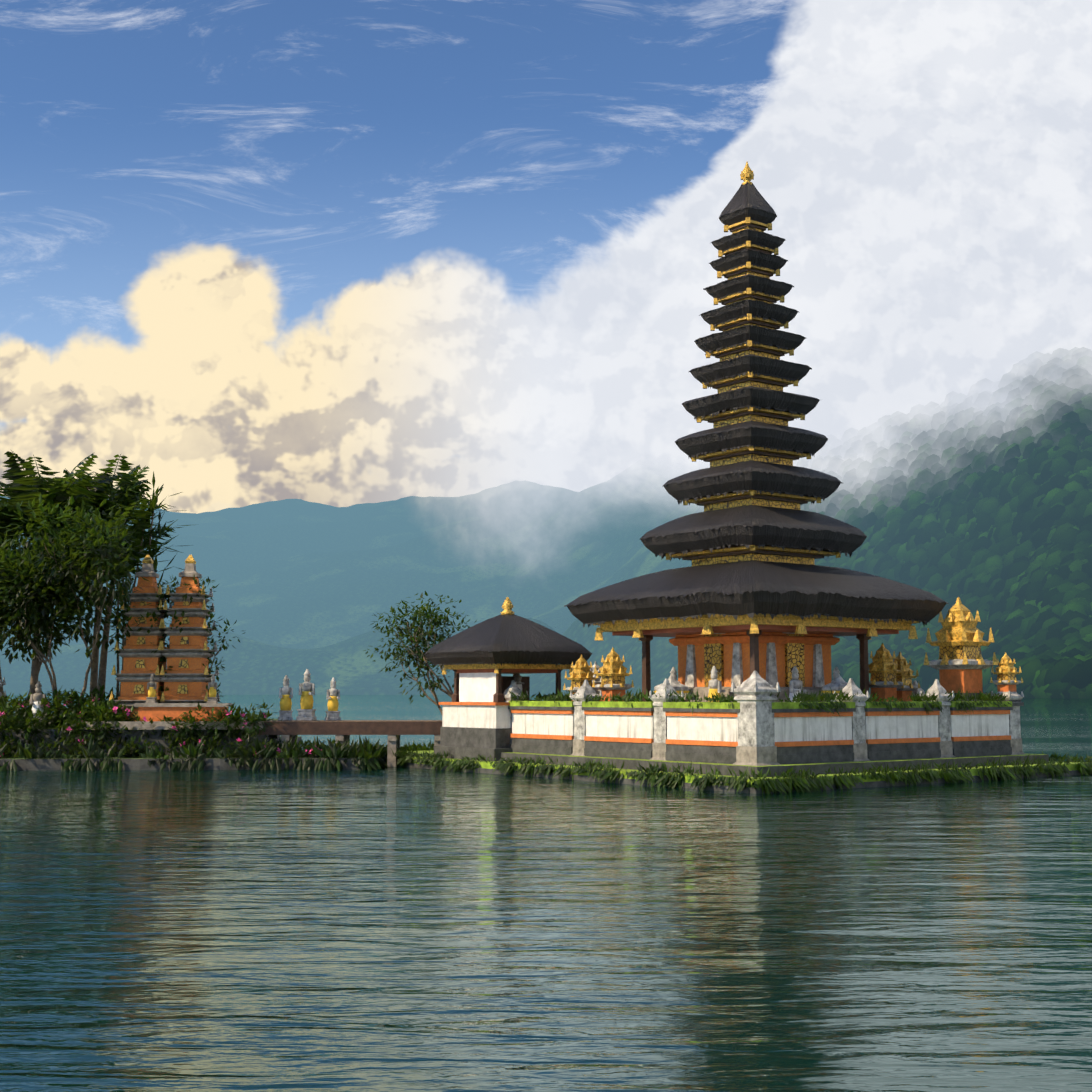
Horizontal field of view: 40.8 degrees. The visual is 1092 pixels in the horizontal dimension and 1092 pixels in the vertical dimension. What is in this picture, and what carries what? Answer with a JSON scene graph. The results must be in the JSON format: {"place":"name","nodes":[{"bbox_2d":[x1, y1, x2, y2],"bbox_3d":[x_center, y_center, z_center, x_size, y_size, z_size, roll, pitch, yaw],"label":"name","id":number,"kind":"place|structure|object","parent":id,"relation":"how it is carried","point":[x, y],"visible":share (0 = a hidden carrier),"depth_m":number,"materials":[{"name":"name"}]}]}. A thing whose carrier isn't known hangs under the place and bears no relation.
{"place":"outdoors","nodes":[
{"label":"outdoors","id":0,"kind":"place"},
{"bbox_2d":[0,718,370,769],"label":"bank ground","id":1,"kind":"structure","parent":0,"point":[139,763],"depth_m":39.87,"materials":[{"name":"green plant"}]},
{"bbox_2d":[0,588,71,717],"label":"tree trunk","id":2,"kind":"object","parent":1,"relation":"on","point":[1,688],"visible":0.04,"depth_m":46.13,"materials":[{"name":"brown plant"}]},
{"bbox_2d":[0,536,94,646],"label":"bank tree leaves","id":3,"kind":"object","parent":2,"relation":"attached to","point":[15,546],"visible":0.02,"depth_m":45.95,"materials":[{"name":"green plant"}]},
{"bbox_2d":[29,551,49,701],"bbox_3d":[-15.071,2.705,43.603,0.505,5.508,0.260,0,-6,-1],"label":"tree trunk","id":4,"kind":"object","parent":1,"relation":"on","point":[34,673],"visible":0.25,"depth_m":43.41,"materials":[{"name":"brown plant"}]},
{"bbox_2d":[0,451,122,542],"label":"palm fronds","id":5,"kind":"object","parent":4,"relation":"on","point":[21,487],"visible":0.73,"depth_m":43.23,"materials":[{"name":"green plant"}]},
{"bbox_2d":[2,537,109,727],"bbox_3d":[-14.007,2.540,41.419,2.299,5.464,5.982,5,-8,-43],"label":"trunk","id":6,"kind":"object","parent":1,"relation":"on","point":[46,660],"visible":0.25,"depth_m":41.71,"materials":[{"name":"brown plant"}]},
{"bbox_2d":[0,493,152,663],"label":"bank tree leaves","id":7,"kind":"object","parent":6,"relation":"on","point":[77,557],"visible":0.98,"depth_m":40.88,"materials":[{"name":"green plant"}]},
{"bbox_2d":[89,582,102,718],"bbox_3d":[-13.962,2.660,45.641,0.405,6.005,0.260,0,-6,-1],"label":"palm trunk","id":8,"kind":"object","parent":1,"relation":"on","point":[94,677],"visible":0.23,"depth_m":45.45,"materials":[{"name":"brown plant"}]},
{"bbox_2d":[42,454,150,530],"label":"palm fronds","id":9,"kind":"object","parent":8,"relation":"on","point":[130,482],"visible":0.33,"depth_m":45.75,"materials":[{"name":"green plant"}]},
{"bbox_2d":[97,580,115,703],"bbox_3d":[-13.200,3.241,43.932,0.458,4.509,0.240,3,-6,-24],"label":"tree trunk","id":10,"kind":"object","parent":1,"relation":"on","point":[102,669],"visible":0.46,"depth_m":43.83,"materials":[{"name":"brown plant"}]},
{"bbox_2d":[40,497,175,584],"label":"palm tree fronds","id":11,"kind":"object","parent":10,"relation":"on","point":[140,525],"visible":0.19,"depth_m":44.13,"materials":[{"name":"green plant"}]},
{"bbox_2d":[85,471,198,697],"bbox_3d":[-12.658,1.714,45.112,3.993,7.795,4.203,0,-6,-1],"label":"cane plant","id":12,"kind":"object","parent":1,"relation":"on","point":[152,503],"depth_m":44.53,"materials":[{"name":"green plant"}]},
{"bbox_2d":[109,555,219,720],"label":"split gate","id":13,"kind":"structure","parent":1,"relation":"on","point":[186,655],"depth_m":42.12,"materials":[{"name":"brick"}]},
{"bbox_2d":[109,575,226,702],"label":"climbing vines","id":14,"kind":"object","parent":13,"relation":"attached to","point":[165,596],"visible":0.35,"depth_m":42.41,"materials":[{"name":"green plant"}]},
{"bbox_2d":[0,669,340,729],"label":"statues","id":15,"kind":"object","parent":1,"relation":"on","point":[152,708],"visible":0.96,"depth_m":40.99,"materials":[{"name":"stone"}]},
{"bbox_2d":[0,683,353,768],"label":"shore shrubs","id":16,"kind":"object","parent":1,"relation":"on","point":[70,718],"visible":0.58,"depth_m":40.34,"materials":[{"name":"green plant"}]},
{"bbox_2d":[0,733,387,770],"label":"shoreline plants","id":17,"kind":"object","parent":1,"relation":"on","point":[366,750],"visible":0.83,"depth_m":39.14,"materials":[{"name":"green plant"}]},
{"bbox_2d":[255,720,441,766],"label":"foot bridge","id":18,"kind":"structure","parent":1,"relation":"on","point":[342,731],"depth_m":40.74,"materials":[{"name":"brown wood"}]},
{"bbox_3d":[-16.237,4.002,42.020,0.404,2.613,0.305,0,-6,-1],"label":"palm tree trunk","id":19,"kind":"object","parent":1,"relation":"on","visible":0},
{"bbox_2d":[0,604,28,629],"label":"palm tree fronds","id":20,"kind":"object","parent":19,"relation":"attached to","point":[2,608],"visible":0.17,"depth_m":42.51,"materials":[{"name":"green plant"}]},
{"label":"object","id":21,"kind":"object","parent":1,"relation":"on","visible":0},
{"bbox_2d":[164,618,244,672],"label":"tree leaves","id":22,"kind":"object","parent":21,"relation":"on","point":[224,647],"visible":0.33,"depth_m":43.44,"materials":[{"name":"green plant"}]},
{"bbox_2d":[0,695,1091,1091],"bbox_3d":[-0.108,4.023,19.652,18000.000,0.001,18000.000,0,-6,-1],"label":"lake water","id":23,"kind":"structure","parent":0,"point":[398,929],"depth_m":12.67,"materials":[{"name":"teal liquid"}]},
{"bbox_2d":[398,750,1090,793],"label":"island base","id":24,"kind":"object","parent":23,"relation":"in","point":[816,768],"visible":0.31,"depth_m":33.68,"materials":[{"name":"green plant"}]},
{"bbox_2d":[393,616,452,714],"bbox_3d":[-3.598,4.178,43.702,2.142,4.200,1.872,0,-6,-1],"label":"tree trunk","id":25,"kind":"object","parent":24,"relation":"on","point":[448,692],"visible":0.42,"depth_m":43.44,"materials":[{"name":"brown plant"}]},
{"bbox_2d":[363,591,476,703],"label":"tree leaves","id":26,"kind":"object","parent":25,"relation":"attached to","point":[424,613],"visible":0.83,"depth_m":43.63,"materials":[{"name":"green plant"}]},
{"bbox_2d":[424,597,591,760],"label":"pavilion","id":27,"kind":"structure","parent":24,"relation":"on","point":[485,655],"depth_m":39.44,"materials":[{"name":"stone"}]},
{"bbox_2d":[377,687,1091,793],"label":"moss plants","id":28,"kind":"object","parent":24,"relation":"on","point":[806,783],"visible":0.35,"depth_m":33.82,"materials":[{"name":"green plant"}]},
{"bbox_2d":[654,666,847,701],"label":"statues","id":29,"kind":"object","parent":24,"relation":"on","point":[837,683],"visible":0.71,"depth_m":36.15,"materials":[{"name":"stone"}]},
{"bbox_2d":[564,161,947,701],"bbox_3d":[5.432,-2.973,38.866,7.439,14.920,7.449,4,-7,-37],"label":"pagoda","id":30,"kind":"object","parent":24,"relation":"on","point":[746,594],"visible":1,"depth_m":37.59,"materials":[{"name":"black wood"}]},
{"bbox_2d":[563,597,1023,705],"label":"golden shrines","id":31,"kind":"object","parent":24,"relation":"on","point":[961,663],"visible":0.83,"depth_m":37.36,"materials":[{"name":"metal"}]},
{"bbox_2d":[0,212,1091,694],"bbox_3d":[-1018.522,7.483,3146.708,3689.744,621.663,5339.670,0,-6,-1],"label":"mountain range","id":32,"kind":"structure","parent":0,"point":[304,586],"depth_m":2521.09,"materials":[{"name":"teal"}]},
{"bbox_2d":[0,0,1091,513],"label":"sky","id":33,"kind":"structure","parent":0,"point":[336,253],"materials":[{"name":"blue"}]},
{"bbox_2d":[504,671,1024,765],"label":"island wall","id":34,"kind":"structure","parent":0,"point":[756,725],"depth_m":34.16,"materials":[{"name":"white paint"}]},
{"bbox_2d":[793,347,1091,698],"bbox_3d":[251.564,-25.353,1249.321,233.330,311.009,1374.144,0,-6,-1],"label":"forested hill","id":35,"kind":"structure","parent":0,"point":[978,497],"depth_m":900.92,"materials":[{"name":"green plant"}]},
{"bbox_3d":[-19.383,2.924,45.502,4.139,5.250,4.150,0,-6,-1],"label":"meru tower","id":36,"kind":"object","parent":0,"visible":0},
{"bbox_2d":[0,487,60,562],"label":"palm tree fronds","id":37,"kind":"object","parent":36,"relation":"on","point":[2,524],"visible":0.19,"depth_m":44.21,"materials":[{"name":"green plant"}]}
]}

